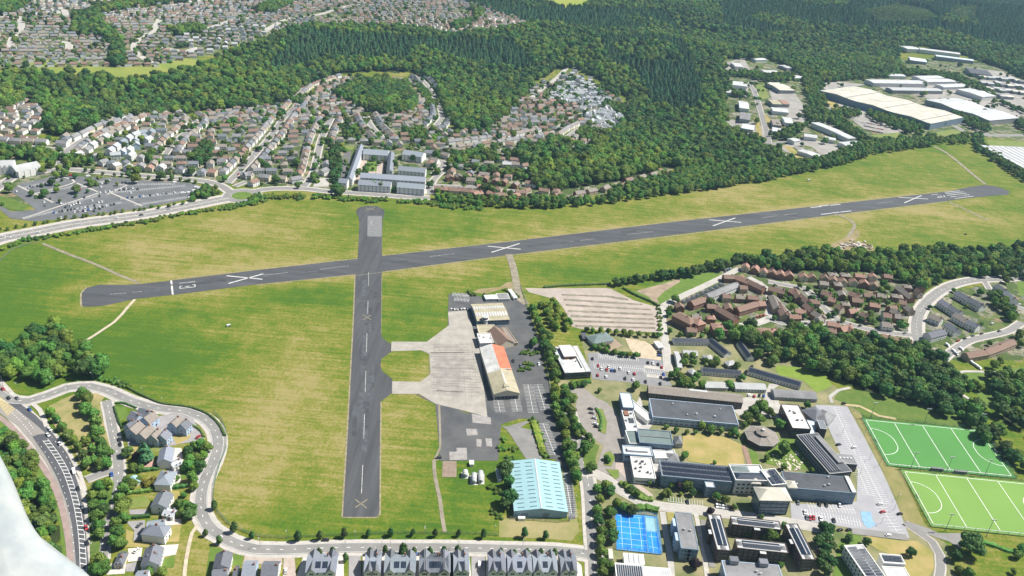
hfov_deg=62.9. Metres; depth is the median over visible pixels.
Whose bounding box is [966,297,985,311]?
house
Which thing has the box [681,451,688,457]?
broadleaf tree
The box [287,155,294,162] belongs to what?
house
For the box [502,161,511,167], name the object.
house
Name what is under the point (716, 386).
accommodation hut
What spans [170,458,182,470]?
house
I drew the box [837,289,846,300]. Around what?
house
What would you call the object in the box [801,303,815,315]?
house
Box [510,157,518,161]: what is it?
house
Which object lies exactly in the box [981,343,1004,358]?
terraced house
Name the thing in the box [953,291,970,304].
house
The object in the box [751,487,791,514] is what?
office tower
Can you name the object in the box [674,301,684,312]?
house
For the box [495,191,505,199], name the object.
house
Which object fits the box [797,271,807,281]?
house
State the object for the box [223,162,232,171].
house
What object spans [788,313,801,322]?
house
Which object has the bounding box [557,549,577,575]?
terraced house
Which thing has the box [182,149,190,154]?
house
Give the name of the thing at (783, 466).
broadleaf tree
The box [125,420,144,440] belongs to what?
house
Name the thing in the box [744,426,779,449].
octagonal hall
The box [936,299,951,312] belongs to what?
house
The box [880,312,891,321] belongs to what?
house
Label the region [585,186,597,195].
house
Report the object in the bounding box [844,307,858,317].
house
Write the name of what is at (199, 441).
broadleaf tree
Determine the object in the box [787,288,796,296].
house
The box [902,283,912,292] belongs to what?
house
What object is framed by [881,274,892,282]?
house
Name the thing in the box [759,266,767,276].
house
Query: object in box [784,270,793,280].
house
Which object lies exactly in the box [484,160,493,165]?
house
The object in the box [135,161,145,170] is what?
house
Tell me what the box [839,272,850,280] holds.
house
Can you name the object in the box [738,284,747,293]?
house
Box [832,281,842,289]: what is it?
house
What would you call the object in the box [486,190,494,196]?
house
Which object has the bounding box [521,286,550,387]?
fence
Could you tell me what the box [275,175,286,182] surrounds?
house
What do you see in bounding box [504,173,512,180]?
house
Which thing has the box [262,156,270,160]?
house
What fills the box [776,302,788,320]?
terraced house
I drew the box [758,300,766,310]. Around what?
house
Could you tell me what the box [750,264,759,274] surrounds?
house
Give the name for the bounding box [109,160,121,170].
house
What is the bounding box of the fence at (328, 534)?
[213,410,497,537]
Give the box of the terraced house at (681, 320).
[671,312,693,329]
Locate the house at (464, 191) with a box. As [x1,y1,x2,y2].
[460,187,469,195]
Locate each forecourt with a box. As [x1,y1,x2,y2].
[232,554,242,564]
[243,556,282,564]
[283,558,295,575]
[297,556,343,575]
[349,556,360,575]
[363,556,452,575]
[450,557,470,575]
[471,556,484,575]
[486,557,582,575]
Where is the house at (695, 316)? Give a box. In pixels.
[690,314,701,319]
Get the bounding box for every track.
[42,146,988,531]
[637,279,680,305]
[845,404,895,419]
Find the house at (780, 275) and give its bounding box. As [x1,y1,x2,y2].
[775,270,784,279]
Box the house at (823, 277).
[819,273,828,281]
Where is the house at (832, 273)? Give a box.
[827,271,838,277]
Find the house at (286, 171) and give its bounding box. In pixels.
[283,168,291,174]
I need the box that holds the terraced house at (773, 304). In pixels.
[767,294,780,313]
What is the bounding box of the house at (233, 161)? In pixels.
[227,158,236,167]
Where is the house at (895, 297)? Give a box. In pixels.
[890,293,903,301]
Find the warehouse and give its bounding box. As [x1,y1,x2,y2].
[981,145,1023,168]
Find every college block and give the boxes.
[618,392,633,410]
[621,409,637,430]
[621,445,652,461]
[624,430,638,445]
[629,456,655,484]
[633,400,651,424]
[637,428,673,451]
[646,384,742,408]
[652,450,675,462]
[670,512,698,560]
[719,556,781,575]
[841,544,884,575]
[876,553,905,568]
[881,566,908,575]
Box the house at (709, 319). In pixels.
[705,314,715,323]
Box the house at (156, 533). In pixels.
[140,523,171,544]
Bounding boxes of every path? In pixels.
[0,415,72,561]
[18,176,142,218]
[80,191,946,517]
[87,299,198,575]
[763,384,779,406]
[907,521,960,548]
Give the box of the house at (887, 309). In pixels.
[885,304,897,312]
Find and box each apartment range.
[338,178,348,189]
[346,144,363,185]
[358,180,391,192]
[360,173,425,185]
[363,149,389,161]
[386,151,394,174]
[397,182,425,195]
[398,166,426,176]
[402,150,425,162]
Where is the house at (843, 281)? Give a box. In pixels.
[837,277,847,286]
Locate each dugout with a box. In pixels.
[930,467,944,470]
[954,469,967,473]
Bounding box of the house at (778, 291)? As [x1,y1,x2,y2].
[767,286,784,297]
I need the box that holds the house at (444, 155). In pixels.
[440,151,449,158]
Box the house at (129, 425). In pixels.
[123,419,135,433]
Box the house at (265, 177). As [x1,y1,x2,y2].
[258,173,271,181]
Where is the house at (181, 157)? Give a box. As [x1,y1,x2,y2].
[175,155,187,160]
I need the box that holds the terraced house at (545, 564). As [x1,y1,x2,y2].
[531,549,557,575]
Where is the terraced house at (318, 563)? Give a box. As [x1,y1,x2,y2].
[305,549,338,575]
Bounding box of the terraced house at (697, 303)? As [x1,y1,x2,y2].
[686,296,706,310]
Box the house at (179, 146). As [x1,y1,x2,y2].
[174,144,183,149]
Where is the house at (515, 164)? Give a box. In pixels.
[511,161,519,167]
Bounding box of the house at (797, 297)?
[793,288,801,302]
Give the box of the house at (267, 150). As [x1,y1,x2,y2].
[262,148,270,155]
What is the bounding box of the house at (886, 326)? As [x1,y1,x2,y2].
[879,321,892,331]
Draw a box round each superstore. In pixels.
[0,160,15,174]
[10,161,41,178]
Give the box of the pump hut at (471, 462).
[469,460,473,466]
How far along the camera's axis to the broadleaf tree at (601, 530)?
533.67 m
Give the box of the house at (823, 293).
[819,290,832,299]
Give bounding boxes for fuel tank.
[461,469,468,478]
[470,472,477,484]
[477,470,483,483]
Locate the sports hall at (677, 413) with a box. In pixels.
[648,398,738,430]
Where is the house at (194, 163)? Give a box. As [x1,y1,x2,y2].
[188,160,198,167]
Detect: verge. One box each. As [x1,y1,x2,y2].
[0,195,27,210]
[0,413,65,555]
[48,393,109,470]
[87,484,113,575]
[345,146,353,149]
[366,160,376,170]
[499,513,578,540]
[583,439,599,468]
[596,409,606,433]
[604,451,614,465]
[606,469,618,478]
[624,481,648,499]
[635,271,721,303]
[667,512,674,520]
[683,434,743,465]
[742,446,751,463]
[749,445,758,463]
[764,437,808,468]
[774,369,831,391]
[776,366,814,379]
[833,531,861,575]
[851,409,929,528]
[866,536,933,575]
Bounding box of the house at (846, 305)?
[840,301,850,309]
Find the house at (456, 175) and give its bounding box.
[454,172,462,180]
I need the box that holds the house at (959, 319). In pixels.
[950,312,968,326]
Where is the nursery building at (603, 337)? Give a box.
[585,332,613,345]
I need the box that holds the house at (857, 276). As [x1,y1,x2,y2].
[853,273,864,280]
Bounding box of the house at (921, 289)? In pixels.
[914,285,924,292]
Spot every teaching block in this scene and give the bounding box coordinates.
[657,460,732,492]
[781,471,856,503]
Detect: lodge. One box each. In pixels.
[686,369,695,376]
[702,355,713,359]
[724,360,734,368]
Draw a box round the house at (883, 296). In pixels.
[876,293,886,301]
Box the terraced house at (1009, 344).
[995,338,1016,353]
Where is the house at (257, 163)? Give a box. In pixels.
[252,160,260,167]
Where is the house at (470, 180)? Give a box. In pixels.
[466,176,475,184]
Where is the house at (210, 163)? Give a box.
[206,158,214,168]
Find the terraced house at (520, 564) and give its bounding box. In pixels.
[506,549,532,575]
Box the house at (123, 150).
[119,146,126,156]
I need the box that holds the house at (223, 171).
[218,167,228,174]
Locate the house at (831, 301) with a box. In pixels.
[826,296,835,306]
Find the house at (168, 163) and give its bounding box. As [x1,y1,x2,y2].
[160,160,172,166]
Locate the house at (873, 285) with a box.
[868,280,877,290]
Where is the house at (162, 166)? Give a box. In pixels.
[155,162,166,171]
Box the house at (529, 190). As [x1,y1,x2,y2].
[523,187,531,195]
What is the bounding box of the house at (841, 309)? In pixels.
[833,304,844,314]
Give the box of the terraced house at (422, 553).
[419,549,448,575]
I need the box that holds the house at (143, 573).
[135,570,150,575]
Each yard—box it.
[313,178,328,186]
[354,157,383,180]
[602,337,622,350]
[625,338,660,359]
[725,59,749,70]
[726,120,764,143]
[734,397,780,418]
[769,89,804,121]
[782,138,837,154]
[824,81,907,134]
[877,79,1022,116]
[967,67,1023,92]
[1001,93,1023,116]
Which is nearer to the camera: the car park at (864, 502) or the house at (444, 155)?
the car park at (864, 502)
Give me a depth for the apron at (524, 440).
619.05 m
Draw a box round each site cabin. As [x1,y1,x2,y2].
[484,295,491,301]
[490,294,497,300]
[496,293,509,300]
[508,289,517,299]
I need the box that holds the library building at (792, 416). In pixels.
[778,404,810,437]
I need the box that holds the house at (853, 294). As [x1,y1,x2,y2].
[848,291,860,299]
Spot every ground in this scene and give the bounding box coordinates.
[0,0,1023,575]
[473,282,513,293]
[554,322,954,575]
[830,230,873,250]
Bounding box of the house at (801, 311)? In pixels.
[794,308,805,317]
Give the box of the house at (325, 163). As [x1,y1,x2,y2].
[322,159,328,167]
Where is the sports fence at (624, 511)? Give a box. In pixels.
[615,509,662,553]
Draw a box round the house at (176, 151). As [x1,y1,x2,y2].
[172,147,181,155]
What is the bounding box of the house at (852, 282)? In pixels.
[848,277,857,286]
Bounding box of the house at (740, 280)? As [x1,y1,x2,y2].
[733,275,748,284]
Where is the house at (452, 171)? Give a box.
[447,167,455,175]
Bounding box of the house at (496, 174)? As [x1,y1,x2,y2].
[493,171,499,177]
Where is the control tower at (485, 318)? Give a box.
[482,315,488,324]
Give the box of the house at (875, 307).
[868,302,880,311]
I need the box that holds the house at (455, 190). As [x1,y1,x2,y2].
[449,187,459,194]
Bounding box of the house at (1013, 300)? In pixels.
[1001,290,1018,304]
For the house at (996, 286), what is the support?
on the ground at (266, 376)
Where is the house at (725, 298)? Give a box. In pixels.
[721,293,731,302]
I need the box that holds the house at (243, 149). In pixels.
[238,147,247,153]
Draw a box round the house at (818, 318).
[814,313,826,323]
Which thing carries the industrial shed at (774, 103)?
on the ground at (266, 376)
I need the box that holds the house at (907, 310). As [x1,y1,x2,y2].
[902,305,915,315]
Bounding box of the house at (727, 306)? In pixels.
[722,302,733,313]
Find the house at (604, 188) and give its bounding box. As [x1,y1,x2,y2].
[599,184,610,192]
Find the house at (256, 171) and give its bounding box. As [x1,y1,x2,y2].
[253,167,264,174]
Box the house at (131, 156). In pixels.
[125,151,136,160]
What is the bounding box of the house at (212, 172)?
[207,168,218,176]
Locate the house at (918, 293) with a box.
[913,288,923,298]
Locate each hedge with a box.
[113,405,122,428]
[115,401,136,408]
[117,383,226,435]
[127,487,153,494]
[130,513,150,519]
[134,466,158,473]
[172,483,187,489]
[192,425,204,436]
[530,420,546,453]
[544,282,610,287]
[591,347,640,356]
[595,407,603,430]
[617,503,659,513]
[618,480,653,501]
[622,287,659,305]
[983,540,1017,553]
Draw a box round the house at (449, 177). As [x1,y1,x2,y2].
[445,173,454,181]
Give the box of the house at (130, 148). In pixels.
[126,145,134,152]
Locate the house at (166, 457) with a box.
[157,445,174,468]
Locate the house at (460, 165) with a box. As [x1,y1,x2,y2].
[456,163,463,169]
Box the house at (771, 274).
[767,268,775,278]
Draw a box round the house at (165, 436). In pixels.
[158,428,172,446]
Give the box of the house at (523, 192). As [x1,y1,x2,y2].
[515,189,526,196]
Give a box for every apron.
[391,310,486,416]
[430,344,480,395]
[442,461,456,476]
[449,414,491,459]
[502,421,541,458]
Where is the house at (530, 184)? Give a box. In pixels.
[525,180,535,187]
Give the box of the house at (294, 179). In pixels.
[289,174,302,183]
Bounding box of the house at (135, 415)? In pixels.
[126,411,143,422]
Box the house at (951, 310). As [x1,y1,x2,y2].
[946,305,964,315]
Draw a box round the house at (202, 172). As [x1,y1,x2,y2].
[196,167,206,176]
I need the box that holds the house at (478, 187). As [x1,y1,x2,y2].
[477,184,486,191]
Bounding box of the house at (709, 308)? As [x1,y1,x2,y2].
[705,303,718,312]
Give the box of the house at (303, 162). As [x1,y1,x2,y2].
[299,160,306,166]
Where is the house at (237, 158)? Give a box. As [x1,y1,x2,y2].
[230,156,239,163]
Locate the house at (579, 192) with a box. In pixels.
[573,189,585,195]
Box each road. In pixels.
[0,3,1015,575]
[0,58,1023,575]
[0,179,969,572]
[0,383,89,575]
[0,397,13,413]
[8,403,79,478]
[33,434,88,574]
[568,386,628,481]
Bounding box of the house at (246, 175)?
[243,170,253,179]
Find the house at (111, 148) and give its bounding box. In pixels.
[105,145,115,155]
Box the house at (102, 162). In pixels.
[97,158,108,166]
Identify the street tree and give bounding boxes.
[202,529,207,535]
[211,500,217,509]
[216,535,222,544]
[229,521,237,532]
[248,530,254,538]
[293,530,301,540]
[316,530,322,539]
[341,527,347,537]
[342,552,348,561]
[366,529,370,536]
[382,545,387,552]
[387,527,393,535]
[398,542,407,554]
[410,528,415,535]
[432,528,437,535]
[456,529,461,536]
[481,528,485,537]
[521,527,527,536]
[542,530,548,538]
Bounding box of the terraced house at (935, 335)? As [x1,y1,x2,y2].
[922,328,946,342]
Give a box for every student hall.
[705,514,730,561]
[728,516,781,540]
[732,538,788,563]
[782,523,815,570]
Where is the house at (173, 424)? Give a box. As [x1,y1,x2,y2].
[167,415,183,434]
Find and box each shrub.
[94,374,103,379]
[108,376,118,384]
[115,380,128,386]
[140,476,156,487]
[490,508,498,515]
[493,486,501,494]
[497,445,506,450]
[505,455,515,460]
[508,446,519,451]
[518,366,526,371]
[540,452,550,457]
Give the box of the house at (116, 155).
[110,151,120,159]
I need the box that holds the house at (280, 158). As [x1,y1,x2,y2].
[274,155,283,162]
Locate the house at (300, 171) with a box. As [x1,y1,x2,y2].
[295,169,303,176]
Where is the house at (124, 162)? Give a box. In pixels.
[121,158,129,167]
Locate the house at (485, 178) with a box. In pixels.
[482,174,488,182]
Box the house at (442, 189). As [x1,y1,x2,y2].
[434,186,443,193]
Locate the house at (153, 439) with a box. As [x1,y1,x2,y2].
[147,428,161,446]
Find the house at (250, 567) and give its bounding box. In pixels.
[241,560,258,575]
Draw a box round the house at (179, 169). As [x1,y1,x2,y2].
[174,165,184,173]
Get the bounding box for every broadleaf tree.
[30,368,41,380]
[37,367,53,384]
[45,407,54,414]
[51,413,60,421]
[56,421,67,430]
[61,428,73,438]
[68,434,77,442]
[73,358,89,375]
[73,441,81,449]
[74,386,89,398]
[78,401,92,414]
[78,449,87,457]
[79,436,90,446]
[80,391,92,402]
[80,455,91,466]
[83,355,95,362]
[85,490,98,498]
[86,407,100,417]
[86,443,95,452]
[86,498,98,508]
[87,360,102,375]
[87,425,105,439]
[87,562,103,575]
[88,414,102,426]
[88,556,97,564]
[89,508,103,520]
[90,519,106,528]
[91,454,97,462]
[91,480,104,490]
[92,551,106,562]
[93,444,108,457]
[93,527,104,537]
[94,436,107,445]
[94,457,104,470]
[96,354,110,372]
[96,503,111,514]
[97,489,109,498]
[97,499,106,505]
[99,558,111,572]
[101,456,111,467]
[103,445,114,454]
[103,477,113,488]
[107,534,116,546]
[108,517,121,526]
[109,524,125,536]
[112,492,124,501]
[113,499,130,513]
[113,536,128,547]
[116,482,129,492]
[117,511,130,521]
[120,446,133,456]
[120,496,132,504]
[122,475,131,482]
[127,478,138,489]
[128,462,137,470]
[131,452,139,460]
[137,464,143,471]
[156,566,167,575]
[172,498,182,507]
[175,508,184,516]
[179,500,190,508]
[180,491,186,496]
[181,460,193,470]
[181,507,196,518]
[182,445,192,454]
[184,454,195,460]
[186,470,198,482]
[187,502,197,510]
[189,463,196,472]
[189,481,198,490]
[190,441,196,448]
[194,452,202,461]
[194,460,206,471]
[196,438,204,449]
[199,441,213,450]
[200,450,207,458]
[496,459,513,476]
[499,488,518,505]
[499,496,512,508]
[503,474,514,487]
[544,350,552,358]
[545,344,552,351]
[546,357,555,362]
[548,346,556,354]
[549,361,559,368]
[549,368,561,377]
[549,383,560,392]
[550,391,558,400]
[550,401,560,409]
[551,355,558,361]
[553,408,559,417]
[555,410,566,418]
[555,417,564,428]
[560,387,571,394]
[560,397,570,406]
[560,439,571,449]
[561,389,568,396]
[561,430,570,438]
[563,418,569,429]
[563,449,572,458]
[564,392,575,403]
[564,404,576,414]
[566,441,577,450]
[566,455,579,467]
[569,415,578,424]
[569,450,579,459]
[570,422,582,430]
[570,465,580,473]
[572,470,581,481]
[573,429,580,437]
[578,440,592,453]
[580,427,586,435]
[584,432,592,439]
[586,461,597,471]
[592,483,602,492]
[592,504,602,513]
[592,513,604,524]
[594,545,608,556]
[595,493,604,502]
[595,534,605,544]
[596,525,607,535]
[600,480,612,491]
[603,505,617,516]
[604,484,615,495]
[604,519,616,528]
[612,498,620,508]
[619,502,628,511]
[627,504,639,514]
[628,485,635,491]
[631,380,639,388]
[634,488,639,496]
[661,490,666,497]
[663,487,671,495]
[668,371,675,378]
[674,482,682,488]
[675,378,684,387]
[676,372,684,378]
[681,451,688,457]
[682,376,691,386]
[682,480,693,490]
[687,381,695,388]
[688,488,696,495]
[690,375,698,382]
[693,372,700,378]
[698,380,706,387]
[698,420,705,428]
[706,424,716,433]
[706,507,714,513]
[712,492,721,500]
[718,426,723,433]
[721,495,730,503]
[724,379,733,388]
[729,427,738,435]
[741,410,752,420]
[742,421,747,427]
[746,418,752,424]
[748,404,759,416]
[753,413,766,423]
[755,399,768,412]
[762,528,779,540]
[763,407,775,416]
[764,454,769,459]
[774,418,785,428]
[778,440,790,454]
[778,561,784,567]
[780,463,787,469]
[812,534,825,546]
[816,548,830,558]
[816,557,826,564]
[817,521,830,531]
[820,542,832,551]
[821,531,834,541]
[825,555,837,566]
[828,523,835,533]
[829,541,837,549]
[845,534,852,541]
[862,537,871,545]
[905,546,916,555]
[950,549,962,561]
[954,565,964,574]
[958,531,986,555]
[962,566,975,575]
[1010,568,1016,575]
[1013,550,1023,558]
[1016,543,1023,551]
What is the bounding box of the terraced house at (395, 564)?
[384,549,415,575]
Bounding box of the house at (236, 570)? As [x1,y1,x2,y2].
[232,565,239,575]
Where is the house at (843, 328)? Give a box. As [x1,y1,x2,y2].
[836,323,853,332]
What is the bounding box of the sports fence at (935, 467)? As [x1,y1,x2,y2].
[862,415,1017,478]
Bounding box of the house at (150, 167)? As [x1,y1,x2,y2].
[144,163,154,172]
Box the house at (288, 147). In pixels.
[283,144,292,150]
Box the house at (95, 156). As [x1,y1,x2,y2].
[91,152,97,160]
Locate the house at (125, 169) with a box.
[123,162,132,171]
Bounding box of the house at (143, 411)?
[137,407,150,417]
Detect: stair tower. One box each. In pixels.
[702,481,714,496]
[807,420,815,432]
[815,420,826,437]
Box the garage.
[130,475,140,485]
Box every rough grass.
[834,389,976,427]
[962,367,1023,415]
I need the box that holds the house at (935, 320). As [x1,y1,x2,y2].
[926,313,943,325]
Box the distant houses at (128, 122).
[0,0,670,173]
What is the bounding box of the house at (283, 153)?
[278,150,286,156]
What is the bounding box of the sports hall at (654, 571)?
[644,566,671,575]
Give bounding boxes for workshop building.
[794,433,851,477]
[837,454,857,471]
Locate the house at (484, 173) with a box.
[479,171,489,175]
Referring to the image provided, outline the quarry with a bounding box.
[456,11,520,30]
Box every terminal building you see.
[477,333,493,346]
[487,326,513,347]
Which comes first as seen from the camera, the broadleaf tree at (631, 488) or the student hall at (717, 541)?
the student hall at (717, 541)
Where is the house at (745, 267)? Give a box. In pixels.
[741,262,749,272]
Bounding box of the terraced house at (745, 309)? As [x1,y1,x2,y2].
[733,300,759,316]
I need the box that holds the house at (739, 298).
[734,294,744,302]
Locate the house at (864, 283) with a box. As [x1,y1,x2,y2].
[858,278,868,288]
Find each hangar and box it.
[471,303,509,324]
[480,344,519,399]
[510,459,567,520]
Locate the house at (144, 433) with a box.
[135,424,155,444]
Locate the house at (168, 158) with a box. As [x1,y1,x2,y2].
[164,155,174,161]
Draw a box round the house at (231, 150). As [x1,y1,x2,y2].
[226,147,235,153]
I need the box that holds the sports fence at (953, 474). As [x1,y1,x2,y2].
[901,466,1021,535]
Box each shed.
[495,468,501,482]
[502,327,517,345]
[580,333,587,340]
[608,549,612,560]
[653,341,663,349]
[730,63,742,69]
[731,81,747,88]
[738,101,748,111]
[739,112,750,122]
[742,124,753,132]
[750,58,766,62]
[760,70,777,72]
[765,82,794,93]
[767,99,782,106]
[770,107,788,114]
[770,119,781,127]
[772,127,780,133]
[778,65,793,70]
[778,100,789,106]
[781,117,792,125]
[786,138,800,144]
[797,149,819,157]
[803,133,816,140]
[810,122,855,141]
[819,86,963,129]
[825,136,835,143]
[837,141,861,146]
[864,79,926,87]
[885,87,942,93]
[887,74,905,78]
[901,46,919,52]
[908,57,926,64]
[911,75,943,79]
[918,47,959,56]
[919,78,955,85]
[924,98,1019,124]
[934,55,973,63]
[934,84,964,89]
[955,88,995,100]
[964,67,991,76]
[986,82,994,86]
[987,76,994,80]
[996,89,1006,92]
[997,94,1007,98]
[999,77,1007,81]
[1006,84,1014,88]
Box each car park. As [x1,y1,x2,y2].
[0,175,205,220]
[341,151,350,177]
[416,293,574,518]
[588,352,671,385]
[790,405,909,537]
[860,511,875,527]
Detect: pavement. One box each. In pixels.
[0,3,1023,575]
[0,378,90,575]
[616,454,653,499]
[619,398,658,477]
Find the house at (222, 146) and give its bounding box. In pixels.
[218,143,226,149]
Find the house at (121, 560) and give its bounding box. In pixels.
[113,551,128,568]
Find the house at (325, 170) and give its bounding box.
[317,166,329,175]
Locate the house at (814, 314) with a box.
[809,310,825,322]
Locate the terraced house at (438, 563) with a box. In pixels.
[419,549,450,575]
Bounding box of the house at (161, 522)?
[146,519,166,526]
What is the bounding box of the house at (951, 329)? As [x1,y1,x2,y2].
[942,322,961,336]
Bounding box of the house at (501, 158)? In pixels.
[497,156,504,162]
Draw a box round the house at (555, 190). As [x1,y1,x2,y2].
[552,188,560,193]
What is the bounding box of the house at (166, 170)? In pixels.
[164,165,174,173]
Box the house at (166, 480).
[153,471,177,491]
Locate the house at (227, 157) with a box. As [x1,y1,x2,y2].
[218,155,229,160]
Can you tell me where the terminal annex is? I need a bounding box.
[477,324,493,332]
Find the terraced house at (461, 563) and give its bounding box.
[453,549,469,575]
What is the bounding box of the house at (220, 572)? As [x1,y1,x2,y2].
[212,568,228,575]
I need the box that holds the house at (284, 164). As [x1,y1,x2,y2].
[280,161,287,168]
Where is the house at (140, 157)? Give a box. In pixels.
[136,153,144,161]
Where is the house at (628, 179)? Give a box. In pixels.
[622,177,633,182]
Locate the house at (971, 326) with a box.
[964,320,980,332]
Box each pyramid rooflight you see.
[751,478,760,484]
[785,480,797,488]
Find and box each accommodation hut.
[672,338,708,345]
[673,351,682,370]
[681,350,697,358]
[700,367,741,377]
[704,382,727,390]
[708,338,731,357]
[733,382,766,392]
[736,341,753,360]
[747,367,801,389]
[770,389,817,401]
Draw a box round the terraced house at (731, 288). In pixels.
[703,281,738,300]
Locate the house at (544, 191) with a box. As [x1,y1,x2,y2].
[539,187,549,194]
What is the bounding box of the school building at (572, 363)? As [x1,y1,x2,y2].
[554,345,590,379]
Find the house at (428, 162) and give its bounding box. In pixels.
[425,159,434,167]
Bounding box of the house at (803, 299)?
[800,293,811,304]
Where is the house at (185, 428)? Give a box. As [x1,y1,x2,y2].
[177,418,192,435]
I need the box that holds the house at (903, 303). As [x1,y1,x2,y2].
[897,299,906,308]
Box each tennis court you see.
[616,512,661,553]
[616,514,646,550]
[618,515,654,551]
[645,518,656,530]
[647,532,659,552]
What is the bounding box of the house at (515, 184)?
[511,180,519,188]
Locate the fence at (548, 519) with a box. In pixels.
[510,485,573,522]
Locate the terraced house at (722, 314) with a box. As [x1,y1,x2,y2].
[714,306,739,323]
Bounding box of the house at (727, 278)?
[722,274,733,282]
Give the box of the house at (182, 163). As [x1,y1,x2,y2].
[175,160,186,167]
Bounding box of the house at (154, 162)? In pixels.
[148,159,157,166]
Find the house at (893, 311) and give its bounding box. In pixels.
[889,308,900,317]
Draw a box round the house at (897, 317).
[893,314,903,322]
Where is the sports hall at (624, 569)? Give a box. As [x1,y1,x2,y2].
[613,563,644,575]
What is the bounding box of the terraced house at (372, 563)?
[363,549,381,575]
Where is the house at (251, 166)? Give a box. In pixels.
[247,163,256,172]
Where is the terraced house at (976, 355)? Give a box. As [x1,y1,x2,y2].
[960,349,988,362]
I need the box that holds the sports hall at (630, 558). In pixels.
[622,553,644,565]
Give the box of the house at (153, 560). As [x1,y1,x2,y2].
[140,543,164,572]
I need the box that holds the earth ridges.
[562,294,654,328]
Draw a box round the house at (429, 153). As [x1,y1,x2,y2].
[424,149,433,156]
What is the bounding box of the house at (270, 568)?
[260,561,280,575]
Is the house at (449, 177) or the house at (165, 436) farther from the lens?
the house at (449, 177)
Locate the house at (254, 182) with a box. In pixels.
[247,177,259,187]
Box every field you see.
[30,57,198,78]
[525,288,658,331]
[549,0,586,7]
[754,118,761,135]
[756,85,768,99]
[764,113,770,128]
[782,145,803,157]
[827,101,839,108]
[871,132,907,139]
[923,130,960,136]
[987,140,1023,146]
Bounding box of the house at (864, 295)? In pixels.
[862,292,875,300]
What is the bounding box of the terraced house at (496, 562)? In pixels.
[487,549,505,575]
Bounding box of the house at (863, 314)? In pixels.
[858,311,869,321]
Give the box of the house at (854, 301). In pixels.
[849,297,863,306]
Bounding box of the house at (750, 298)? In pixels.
[745,295,758,302]
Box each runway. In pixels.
[82,185,1008,306]
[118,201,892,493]
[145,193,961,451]
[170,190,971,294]
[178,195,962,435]
[343,206,391,516]
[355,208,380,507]
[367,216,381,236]
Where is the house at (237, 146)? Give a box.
[231,143,239,149]
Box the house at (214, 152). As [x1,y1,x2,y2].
[212,149,220,155]
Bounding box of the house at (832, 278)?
[829,275,837,284]
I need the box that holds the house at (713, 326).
[709,323,727,336]
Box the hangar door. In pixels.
[542,513,548,517]
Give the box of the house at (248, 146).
[242,143,251,151]
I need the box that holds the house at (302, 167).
[297,165,305,173]
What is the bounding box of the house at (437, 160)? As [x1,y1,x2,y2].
[429,156,439,164]
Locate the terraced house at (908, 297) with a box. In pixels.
[894,286,915,302]
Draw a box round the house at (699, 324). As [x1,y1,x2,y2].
[693,317,706,332]
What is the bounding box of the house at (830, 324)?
[826,321,839,327]
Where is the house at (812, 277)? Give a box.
[807,272,816,281]
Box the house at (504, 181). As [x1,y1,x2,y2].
[500,177,508,186]
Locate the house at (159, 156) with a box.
[152,154,161,158]
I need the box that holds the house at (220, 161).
[216,157,227,165]
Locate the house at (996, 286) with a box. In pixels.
[992,284,1008,291]
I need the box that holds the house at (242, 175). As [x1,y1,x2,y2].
[240,171,253,179]
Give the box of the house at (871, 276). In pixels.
[867,272,876,281]
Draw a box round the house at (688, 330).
[685,327,697,336]
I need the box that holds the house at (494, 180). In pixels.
[491,177,499,184]
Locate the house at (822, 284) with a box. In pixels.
[817,280,828,289]
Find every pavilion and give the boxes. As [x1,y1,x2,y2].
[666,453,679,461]
[673,436,682,447]
[802,406,821,425]
[818,409,835,426]
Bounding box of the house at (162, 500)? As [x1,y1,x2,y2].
[150,490,173,513]
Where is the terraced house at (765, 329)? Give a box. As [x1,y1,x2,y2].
[756,328,781,340]
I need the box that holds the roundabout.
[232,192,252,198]
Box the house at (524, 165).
[519,162,528,168]
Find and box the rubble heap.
[840,240,872,249]
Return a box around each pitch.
[863,418,1015,477]
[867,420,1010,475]
[900,469,1023,535]
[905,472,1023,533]
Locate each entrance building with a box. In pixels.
[729,464,767,493]
[760,468,786,486]
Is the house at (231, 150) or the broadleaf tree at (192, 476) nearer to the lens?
the broadleaf tree at (192, 476)
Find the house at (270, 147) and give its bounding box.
[265,144,273,149]
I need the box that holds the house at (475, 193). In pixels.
[472,190,483,197]
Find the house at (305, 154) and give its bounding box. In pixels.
[301,152,308,158]
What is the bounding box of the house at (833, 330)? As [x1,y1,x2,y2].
[828,327,836,336]
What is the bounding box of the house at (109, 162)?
[106,159,115,166]
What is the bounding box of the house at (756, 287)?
[747,280,766,294]
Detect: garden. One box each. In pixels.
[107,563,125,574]
[115,406,128,420]
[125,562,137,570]
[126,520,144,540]
[126,529,148,547]
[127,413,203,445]
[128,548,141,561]
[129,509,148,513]
[130,496,150,508]
[137,458,154,466]
[148,446,163,451]
[160,544,178,556]
[162,556,174,567]
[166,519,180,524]
[167,469,180,482]
[167,524,180,541]
[171,490,179,506]
[173,433,190,443]
[175,448,182,460]
[180,469,187,479]
[206,546,221,575]
[770,451,803,470]
[1016,281,1023,295]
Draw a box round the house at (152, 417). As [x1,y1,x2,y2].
[140,410,159,427]
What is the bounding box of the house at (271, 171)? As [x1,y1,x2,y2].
[266,167,276,174]
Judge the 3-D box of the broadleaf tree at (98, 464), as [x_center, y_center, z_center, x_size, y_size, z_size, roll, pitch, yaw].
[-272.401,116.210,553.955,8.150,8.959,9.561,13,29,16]
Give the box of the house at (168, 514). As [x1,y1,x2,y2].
[161,507,176,520]
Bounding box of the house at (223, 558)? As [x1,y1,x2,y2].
[212,550,232,574]
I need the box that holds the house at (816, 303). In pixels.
[810,299,820,308]

